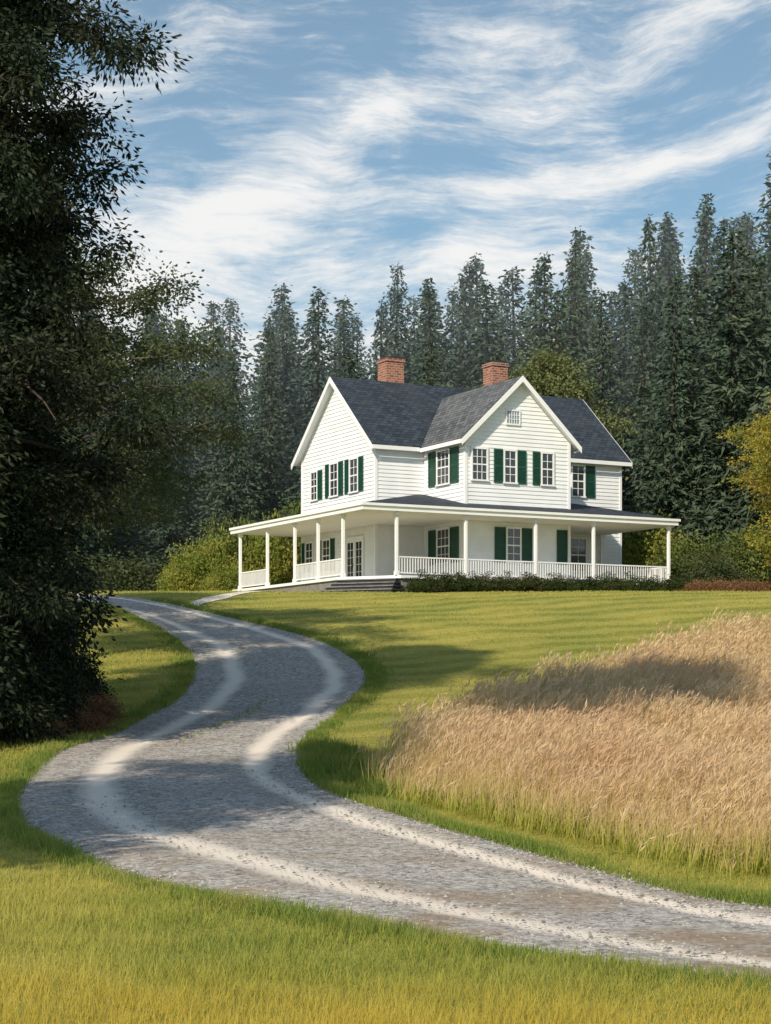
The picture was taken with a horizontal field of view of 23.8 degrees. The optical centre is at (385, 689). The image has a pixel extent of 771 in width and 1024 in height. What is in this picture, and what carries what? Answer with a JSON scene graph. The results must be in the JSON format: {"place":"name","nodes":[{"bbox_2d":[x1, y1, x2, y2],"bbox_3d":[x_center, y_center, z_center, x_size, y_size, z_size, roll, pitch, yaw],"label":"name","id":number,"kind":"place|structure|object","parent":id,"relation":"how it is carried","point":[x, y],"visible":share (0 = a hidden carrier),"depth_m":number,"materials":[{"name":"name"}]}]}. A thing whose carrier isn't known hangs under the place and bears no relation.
{"place":"outdoors","nodes":[
{"label":"outdoors","id":0,"kind":"place"},
{"bbox_2d":[0,590,770,1023],"bbox_3d":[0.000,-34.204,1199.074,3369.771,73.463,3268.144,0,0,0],"label":"ground","id":1,"kind":"structure","parent":0,"point":[528,647],"depth_m":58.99,"materials":[{"name":"green plant"}]},
{"bbox_2d":[0,609,37,744],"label":"undergrowth bush","id":2,"kind":"object","parent":1,"relation":"on","point":[34,679],"visible":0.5,"depth_m":41.37,"materials":[{"name":"green plant"}]},
{"bbox_2d":[11,640,94,729],"bbox_3d":[-8.748,-0.069,44.388,3.358,2.482,3.365,0,0,-39],"label":"undergrowth bush","id":3,"kind":"object","parent":1,"relation":"on","point":[67,697],"visible":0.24,"depth_m":44.30,"materials":[{"name":"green plant"}]},
{"bbox_2d":[1,557,113,712],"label":"undergrowth bush","id":4,"kind":"object","parent":1,"relation":"on","point":[74,657],"visible":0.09,"depth_m":45.71,"materials":[{"name":"green plant"}]},
{"bbox_2d":[0,201,128,712],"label":"cypress tree","id":5,"kind":"object","parent":1,"relation":"on","point":[101,622],"visible":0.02,"depth_m":46.02,"materials":[{"name":"green plant"}]},
{"bbox_2d":[33,343,121,565],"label":"fir tree","id":6,"kind":"object","parent":1,"relation":"on","point":[89,547],"visible":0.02,"depth_m":110.29,"materials":[{"name":"green plant"}]},
{"bbox_2d":[54,706,117,733],"bbox_3d":[-7.631,0.727,45.005,2.199,0.759,2.229,0,0,36],"label":"rust shrub","id":7,"kind":"object","parent":1,"relation":"on","point":[95,720],"visible":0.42,"depth_m":44.83,"materials":[{"name":"brown plant"}]},
{"bbox_2d":[61,648,117,705],"bbox_3d":[-8.642,-0.303,49.588,2.692,1.909,2.687,0,0,2],"label":"undergrowth bush","id":8,"kind":"object","parent":1,"relation":"on","point":[95,687],"visible":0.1,"depth_m":49.24,"materials":[{"name":"green plant"}]},
{"bbox_2d":[0,0,196,744],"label":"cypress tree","id":9,"kind":"object","parent":1,"relation":"on","point":[35,211],"visible":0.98,"depth_m":40.70,"materials":[{"name":"green plant"}]},
{"bbox_2d":[70,691,129,724],"bbox_3d":[-7.769,0.439,46.928,2.508,1.012,2.474,0,0,17],"label":"rust shrub","id":10,"kind":"object","parent":1,"relation":"on","point":[110,711],"visible":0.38,"depth_m":46.68,"materials":[{"name":"brown plant"}]},
{"bbox_2d":[58,542,148,591],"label":"bush","id":11,"kind":"object","parent":1,"relation":"on","point":[103,568],"visible":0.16,"depth_m":104.13,"materials":[{"name":"green plant"}]},
{"bbox_2d":[77,409,177,573],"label":"fir tree","id":12,"kind":"object","parent":1,"relation":"on","point":[118,534],"visible":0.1,"depth_m":118.55,"materials":[{"name":"green plant"}]},
{"bbox_2d":[2,230,265,559],"bbox_3d":[-10.889,-8.038,60.041,14.068,14.599,14.032,0,0,0],"label":"oak tree","id":13,"kind":"object","parent":1,"relation":"on","point":[118,361],"visible":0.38,"depth_m":58.35,"materials":[{"name":"green plant"}]},
{"bbox_2d":[100,545,174,591],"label":"bush","id":14,"kind":"object","parent":1,"relation":"on","point":[152,578],"visible":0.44,"depth_m":105.22,"materials":[{"name":"green plant"}]},
{"bbox_2d":[110,339,194,559],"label":"fir tree","id":15,"kind":"object","parent":1,"relation":"on","point":[152,449],"visible":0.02,"depth_m":122.71,"materials":[{"name":"green plant"}]},
{"bbox_2d":[110,408,204,575],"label":"fir tree","id":16,"kind":"object","parent":1,"relation":"on","point":[157,534],"visible":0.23,"depth_m":115.40,"materials":[{"name":"green plant"}]},
{"bbox_2d":[149,311,208,494],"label":"fir tree","id":17,"kind":"object","parent":1,"relation":"on","point":[166,328],"visible":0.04,"depth_m":134.32,"materials":[{"name":"green plant"}]},
{"bbox_2d":[141,317,221,556],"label":"fir tree","id":18,"kind":"object","parent":1,"relation":"on","point":[181,461],"visible":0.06,"depth_m":125.88,"materials":[{"name":"green plant"}]},
{"bbox_2d":[154,540,212,591],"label":"bush","id":19,"kind":"object","parent":1,"relation":"on","point":[178,576],"visible":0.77,"depth_m":100.36,"materials":[{"name":"green plant"}]},
{"bbox_2d":[158,523,248,591],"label":"bush","id":20,"kind":"object","parent":1,"relation":"on","point":[212,551],"visible":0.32,"depth_m":101.46,"materials":[{"name":"green plant"}]},
{"bbox_2d":[177,328,239,510],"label":"fir tree","id":21,"kind":"object","parent":1,"relation":"on","point":[200,364],"visible":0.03,"depth_m":138.25,"materials":[{"name":"green plant"}]},
{"bbox_2d":[179,301,250,461],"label":"fir tree","id":22,"kind":"object","parent":1,"relation":"on","point":[212,310],"visible":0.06,"depth_m":144.08,"materials":[{"name":"green plant"}]},
{"bbox_2d":[155,392,281,561],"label":"fir tree","id":23,"kind":"object","parent":1,"relation":"on","point":[206,494],"visible":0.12,"depth_m":118.18,"materials":[{"name":"green plant"}]},
{"bbox_2d":[188,325,248,515],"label":"fir tree","id":24,"kind":"object","parent":1,"relation":"on","point":[222,358],"visible":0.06,"depth_m":135.60,"materials":[{"name":"green plant"}]},
{"bbox_2d":[196,555,252,590],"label":"bush","id":25,"kind":"object","parent":1,"relation":"on","point":[222,579],"visible":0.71,"depth_m":99.54,"materials":[{"name":"green plant"}]},
{"bbox_2d":[195,298,257,452],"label":"fir tree","id":26,"kind":"object","parent":1,"relation":"on","point":[230,312],"visible":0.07,"depth_m":150.89,"materials":[{"name":"green plant"}]},
{"bbox_2d":[187,360,280,544],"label":"fir tree","id":27,"kind":"object","parent":1,"relation":"on","point":[236,483],"visible":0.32,"depth_m":114.50,"materials":[{"name":"green plant"}]},
{"bbox_2d":[199,508,273,586],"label":"bush","id":28,"kind":"object","parent":1,"relation":"on","point":[233,544],"visible":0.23,"depth_m":103.22,"materials":[{"name":"green plant"}]},
{"bbox_2d":[229,316,297,517],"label":"fir tree","id":29,"kind":"object","parent":1,"relation":"on","point":[269,320],"visible":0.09,"depth_m":129.62,"materials":[{"name":"green plant"}]},
{"bbox_2d":[230,508,300,587],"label":"bush","id":30,"kind":"object","parent":1,"relation":"on","point":[281,566],"visible":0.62,"depth_m":102.17,"materials":[{"name":"green plant"}]},
{"bbox_2d":[237,328,300,538],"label":"fir tree","id":31,"kind":"object","parent":1,"relation":"on","point":[271,479],"visible":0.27,"depth_m":120.72,"materials":[{"name":"green plant"}]},
{"bbox_2d":[238,307,311,500],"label":"fir tree","id":32,"kind":"object","parent":1,"relation":"on","point":[284,361],"visible":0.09,"depth_m":132.00,"materials":[{"name":"green plant"}]},
{"bbox_2d":[237,283,325,491],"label":"fir tree","id":33,"kind":"object","parent":1,"relation":"on","point":[283,297],"visible":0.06,"depth_m":144.50,"materials":[{"name":"green plant"}]},
{"bbox_2d":[273,489,300,573],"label":"bush","id":34,"kind":"object","parent":1,"relation":"on","point":[292,510],"visible":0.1,"depth_m":105.23,"materials":[{"name":"green plant"}]},
{"bbox_2d":[251,286,341,515],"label":"fir tree","id":35,"kind":"object","parent":1,"relation":"on","point":[318,367],"visible":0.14,"depth_m":124.87,"materials":[{"name":"green plant"}]},
{"bbox_2d":[283,310,331,440],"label":"fir tree","id":36,"kind":"object","parent":1,"relation":"on","point":[313,334],"visible":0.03,"depth_m":142.18,"materials":[{"name":"green plant"}]},
{"bbox_2d":[255,352,363,544],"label":"fir tree","id":37,"kind":"object","parent":1,"relation":"on","point":[354,365],"visible":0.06,"depth_m":112.82,"materials":[{"name":"green plant"}]},
{"bbox_2d":[302,295,371,432],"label":"fir tree","id":38,"kind":"object","parent":1,"relation":"on","point":[344,307],"visible":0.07,"depth_m":135.70,"materials":[{"name":"green plant"}]},
{"bbox_2d":[329,317,356,376],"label":"fir tree","id":39,"kind":"object","parent":1,"relation":"on","point":[345,335],"visible":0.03,"depth_m":135.40,"materials":[{"name":"green plant"}]},
{"bbox_2d":[349,312,371,377],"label":"fir tree","id":40,"kind":"object","parent":1,"relation":"on","point":[358,331],"visible":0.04,"depth_m":152.15,"materials":[{"name":"green plant"}]},
{"bbox_2d":[360,300,398,380],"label":"fir tree","id":41,"kind":"object","parent":1,"relation":"on","point":[379,328],"visible":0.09,"depth_m":127.66,"materials":[{"name":"green plant"}]},
{"bbox_2d":[0,595,770,1002],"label":"verge grass","id":42,"kind":"structure","parent":1,"relation":"on","point":[320,753],"depth_m":26.92,"materials":[{"name":"green plant"}]},
{"bbox_2d":[359,286,417,383],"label":"fir tree","id":43,"kind":"object","parent":1,"relation":"on","point":[397,300],"visible":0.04,"depth_m":131.44,"materials":[{"name":"green plant"}]},
{"bbox_2d":[363,263,417,382],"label":"fir tree","id":44,"kind":"object","parent":1,"relation":"on","point":[397,283],"visible":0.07,"depth_m":140.24,"materials":[{"name":"green plant"}]},
{"bbox_2d":[400,569,441,592],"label":"hedge shrub","id":45,"kind":"object","parent":1,"relation":"on","point":[427,586],"visible":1,"depth_m":84.44,"materials":[{"name":"green plant"}]},
{"bbox_2d":[404,277,457,387],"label":"fir tree","id":46,"kind":"object","parent":1,"relation":"on","point":[427,332],"visible":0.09,"depth_m":126.74,"materials":[{"name":"green plant"}]},
{"bbox_2d":[418,343,450,386],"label":"fir tree","id":47,"kind":"object","parent":1,"relation":"on","point":[430,380],"visible":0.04,"depth_m":114.91,"materials":[{"name":"green plant"}]},
{"bbox_2d":[404,289,477,387],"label":"fir tree","id":48,"kind":"object","parent":1,"relation":"on","point":[440,322],"visible":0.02,"depth_m":135.47,"materials":[{"name":"green plant"}]},
{"bbox_2d":[437,286,460,384],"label":"fir tree","id":49,"kind":"object","parent":1,"relation":"on","point":[451,293],"visible":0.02,"depth_m":152.89,"materials":[{"name":"green plant"}]},
{"bbox_2d":[229,356,680,591],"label":"farmhouse","id":50,"kind":"object","parent":1,"relation":"on","point":[499,473],"visible":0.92,"depth_m":92.37,"materials":[{"name":"white wood"}]},
{"bbox_2d":[328,461,338,497],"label":"window","id":51,"kind":"structure","parent":50,"relation":"in","point":[333,466],"depth_m":96.19,"materials":[{"name":"white paint"}]},
{"bbox_2d":[348,456,358,493],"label":"window","id":52,"kind":"structure","parent":50,"relation":"in","point":[353,461],"depth_m":94.10,"materials":[{"name":"white paint"}]},
{"bbox_2d":[345,536,363,576],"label":"door","id":53,"kind":"structure","parent":50,"relation":"in","point":[354,546],"depth_m":93.94,"materials":[{"name":"white paint"}]},
{"bbox_2d":[435,447,449,486],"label":"window","id":54,"kind":"structure","parent":50,"relation":"in","point":[442,455],"depth_m":91.52,"materials":[{"name":"white paint"}]},
{"bbox_2d":[435,526,450,564],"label":"window","id":55,"kind":"structure","parent":50,"relation":"in","point":[442,534],"depth_m":91.52,"materials":[{"name":"grey glass"}]},
{"bbox_2d":[470,446,488,481],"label":"window","id":56,"kind":"structure","parent":50,"relation":"in","point":[479,455],"depth_m":90.04,"materials":[{"name":"white paint"}]},
{"bbox_2d":[503,448,517,483],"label":"window","id":57,"kind":"structure","parent":50,"relation":"in","point":[509,455],"depth_m":90.85,"materials":[{"name":"white paint"}]},
{"bbox_2d":[506,526,522,563],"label":"window","id":58,"kind":"structure","parent":50,"relation":"in","point":[513,534],"depth_m":90.94,"materials":[{"name":"grey glass"}]},
{"bbox_2d":[540,451,554,486],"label":"window","id":59,"kind":"structure","parent":50,"relation":"in","point":[547,458],"depth_m":91.88,"materials":[{"name":"white paint"}]},
{"bbox_2d":[571,463,585,497],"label":"window","id":60,"kind":"structure","parent":50,"relation":"in","point":[578,471],"depth_m":97.80,"materials":[{"name":"white paint"}]},
{"bbox_2d":[571,537,587,572],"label":"window","id":61,"kind":"structure","parent":50,"relation":"in","point":[578,544],"depth_m":97.80,"materials":[{"name":"grey glass"}]},
{"bbox_2d":[437,571,473,591],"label":"hedge shrub","id":62,"kind":"object","parent":1,"relation":"on","point":[458,585],"visible":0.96,"depth_m":85.33,"materials":[{"name":"green plant"}]},
{"bbox_2d":[442,274,482,388],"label":"fir tree","id":63,"kind":"object","parent":1,"relation":"on","point":[463,296],"visible":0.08,"depth_m":133.31,"materials":[{"name":"green plant"}]},
{"bbox_2d":[441,263,498,387],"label":"fir tree","id":64,"kind":"object","parent":1,"relation":"on","point":[471,282],"visible":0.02,"depth_m":141.45,"materials":[{"name":"green plant"}]},
{"bbox_2d":[454,252,506,380],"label":"fir tree","id":65,"kind":"object","parent":1,"relation":"on","point":[478,265],"visible":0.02,"depth_m":152.34,"materials":[{"name":"green plant"}]},
{"bbox_2d":[449,279,516,388],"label":"fir tree","id":66,"kind":"object","parent":1,"relation":"on","point":[486,356],"visible":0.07,"depth_m":128.45,"materials":[{"name":"green plant"}]},
{"bbox_2d":[478,265,538,387],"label":"fir tree","id":67,"kind":"object","parent":1,"relation":"on","point":[506,333],"visible":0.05,"depth_m":140.86,"materials":[{"name":"green plant"}]},
{"bbox_2d":[508,572,546,591],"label":"hedge shrub","id":68,"kind":"object","parent":1,"relation":"on","point":[529,582],"visible":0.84,"depth_m":86.93,"materials":[{"name":"green plant"}]},
{"bbox_2d":[508,266,556,388],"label":"fir tree","id":69,"kind":"object","parent":1,"relation":"on","point":[530,312],"visible":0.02,"depth_m":135.19,"materials":[{"name":"green plant"}]},
{"bbox_2d":[347,607,770,883],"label":"meadow grass","id":70,"kind":"structure","parent":1,"relation":"on","point":[662,748],"depth_m":31.55,"materials":[{"name":"beige plant"}]},
{"bbox_2d":[509,252,617,442],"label":"fir tree","id":71,"kind":"object","parent":1,"relation":"on","point":[544,268],"visible":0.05,"depth_m":126.06,"materials":[{"name":"green plant"}]},
{"bbox_2d":[535,286,591,394],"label":"fir tree","id":72,"kind":"object","parent":1,"relation":"on","point":[557,324],"visible":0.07,"depth_m":119.41,"materials":[{"name":"green plant"}]},
{"bbox_2d":[508,339,642,492],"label":"olive tree","id":73,"kind":"object","parent":1,"relation":"on","point":[549,375],"visible":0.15,"depth_m":109.74,"materials":[{"name":"green plant"}]},
{"bbox_2d":[550,225,614,403],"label":"fir tree","id":74,"kind":"object","parent":1,"relation":"on","point":[576,232],"visible":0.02,"depth_m":148.59,"materials":[{"name":"green plant"}]},
{"bbox_2d":[555,240,613,421],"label":"fir tree","id":75,"kind":"object","parent":1,"relation":"on","point":[575,280],"visible":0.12,"depth_m":127.30,"materials":[{"name":"green plant"}]},
{"bbox_2d":[551,264,618,421],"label":"fir tree","id":76,"kind":"object","parent":1,"relation":"on","point":[587,324],"visible":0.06,"depth_m":135.40,"materials":[{"name":"green plant"}]},
{"bbox_2d":[570,251,617,416],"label":"fir tree","id":77,"kind":"object","parent":1,"relation":"on","point":[591,275],"visible":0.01,"depth_m":139.87,"materials":[{"name":"green plant"}]},
{"bbox_2d":[580,289,649,537],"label":"fir tree","id":78,"kind":"object","parent":1,"relation":"on","point":[602,372],"visible":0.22,"depth_m":116.41,"materials":[{"name":"green plant"}]},
{"bbox_2d":[600,291,636,441],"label":"fir tree","id":79,"kind":"object","parent":1,"relation":"on","point":[611,300],"visible":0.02,"depth_m":153.03,"materials":[{"name":"green plant"}]},
{"bbox_2d":[594,280,648,483],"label":"fir tree","id":80,"kind":"object","parent":1,"relation":"on","point":[622,349],"visible":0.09,"depth_m":132.25,"materials":[{"name":"green plant"}]},
{"bbox_2d":[602,248,653,400],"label":"fir tree","id":81,"kind":"object","parent":1,"relation":"on","point":[634,254],"visible":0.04,"depth_m":156.29,"materials":[{"name":"green plant"}]},
{"bbox_2d":[618,300,674,561],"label":"fir tree","id":82,"kind":"object","parent":1,"relation":"on","point":[643,325],"visible":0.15,"depth_m":119.05,"materials":[{"name":"green plant"}]},
{"bbox_2d":[605,215,693,429],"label":"fir tree","id":83,"kind":"object","parent":1,"relation":"on","point":[668,228],"visible":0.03,"depth_m":143.33,"materials":[{"name":"green plant"}]},
{"bbox_2d":[621,211,690,400],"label":"fir tree","id":84,"kind":"object","parent":1,"relation":"on","point":[660,225],"visible":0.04,"depth_m":143.99,"materials":[{"name":"green plant"}]},
{"bbox_2d":[615,214,699,508],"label":"fir tree","id":85,"kind":"object","parent":1,"relation":"on","point":[648,237],"visible":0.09,"depth_m":125.79,"materials":[{"name":"green plant"}]},
{"bbox_2d":[622,508,697,579],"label":"bush","id":86,"kind":"object","parent":1,"relation":"on","point":[633,553],"visible":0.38,"depth_m":103.28,"materials":[{"name":"green plant"}]},
{"bbox_2d":[640,242,693,415],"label":"fir tree","id":87,"kind":"object","parent":1,"relation":"on","point":[671,269],"visible":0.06,"depth_m":136.05,"materials":[{"name":"green plant"}]},
{"bbox_2d":[622,268,727,554],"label":"fir tree","id":88,"kind":"object","parent":1,"relation":"on","point":[695,287],"visible":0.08,"depth_m":114.29,"materials":[{"name":"green plant"}]},
{"bbox_2d":[622,274,731,553],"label":"fir tree","id":89,"kind":"object","parent":1,"relation":"on","point":[661,492],"visible":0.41,"depth_m":108.67,"materials":[{"name":"green plant"}]},
{"bbox_2d":[642,531,722,580],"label":"bush","id":90,"kind":"object","parent":1,"relation":"on","point":[677,552],"visible":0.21,"depth_m":98.20,"materials":[{"name":"green plant"}]},
{"bbox_2d":[624,226,770,562],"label":"fir tree","id":91,"kind":"object","parent":1,"relation":"on","point":[734,383],"visible":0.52,"depth_m":107.11,"materials":[{"name":"green plant"}]},
{"bbox_2d":[656,193,738,509],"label":"fir tree","id":92,"kind":"object","parent":1,"relation":"on","point":[707,251],"visible":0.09,"depth_m":129.04,"materials":[{"name":"green plant"}]},
{"bbox_2d":[670,540,763,584],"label":"bush","id":93,"kind":"object","parent":1,"relation":"on","point":[707,568],"visible":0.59,"depth_m":93.52,"materials":[{"name":"green plant"}]},
{"bbox_2d":[677,520,764,584],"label":"bush","id":94,"kind":"object","parent":1,"relation":"on","point":[731,543],"visible":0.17,"depth_m":97.44,"materials":[{"name":"green plant"}]},
{"bbox_2d":[692,216,751,415],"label":"fir tree","id":95,"kind":"object","parent":1,"relation":"on","point":[723,223],"visible":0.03,"depth_m":131.73,"materials":[{"name":"green plant"}]},
{"bbox_2d":[684,307,770,548],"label":"fir tree","id":96,"kind":"object","parent":1,"relation":"on","point":[743,521],"visible":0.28,"depth_m":102.79,"materials":[{"name":"green plant"}]},
{"bbox_2d":[696,151,770,496],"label":"fir tree","id":97,"kind":"object","parent":1,"relation":"on","point":[767,237],"visible":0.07,"depth_m":130.32,"materials":[{"name":"green plant"}]},
{"bbox_2d":[717,213,762,391],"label":"fir tree","id":98,"kind":"object","parent":1,"relation":"on","point":[745,227],"visible":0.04,"depth_m":139.44,"materials":[{"name":"green plant"}]},
{"bbox_2d":[714,250,770,499],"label":"fir tree","id":99,"kind":"object","parent":1,"relation":"on","point":[761,265],"visible":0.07,"depth_m":111.86,"materials":[{"name":"green plant"}]},
{"bbox_2d":[714,254,770,416],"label":"fir tree","id":100,"kind":"object","parent":1,"relation":"on","point":[746,284],"visible":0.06,"depth_m":125.45,"materials":[{"name":"green plant"}]},
{"bbox_2d":[716,388,770,567],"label":"golden tree","id":101,"kind":"object","parent":1,"relation":"on","point":[761,459],"visible":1,"depth_m":90.06,"materials":[{"name":"yellow plant"}]},
{"bbox_2d":[721,516,770,584],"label":"bush","id":102,"kind":"object","parent":1,"relation":"on","point":[755,558],"visible":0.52,"depth_m":95.90,"materials":[{"name":"green plant"}]},
{"bbox_2d":[1,0,770,429],"label":"sky","id":103,"kind":"structure","parent":0,"point":[330,145],"materials":[{"name":"blue"}]},
{"bbox_2d":[9,593,770,986],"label":"gravel road","id":104,"kind":"structure","parent":0,"point":[302,679],"depth_m":28.07,"materials":[{"name":"grey gravel"}]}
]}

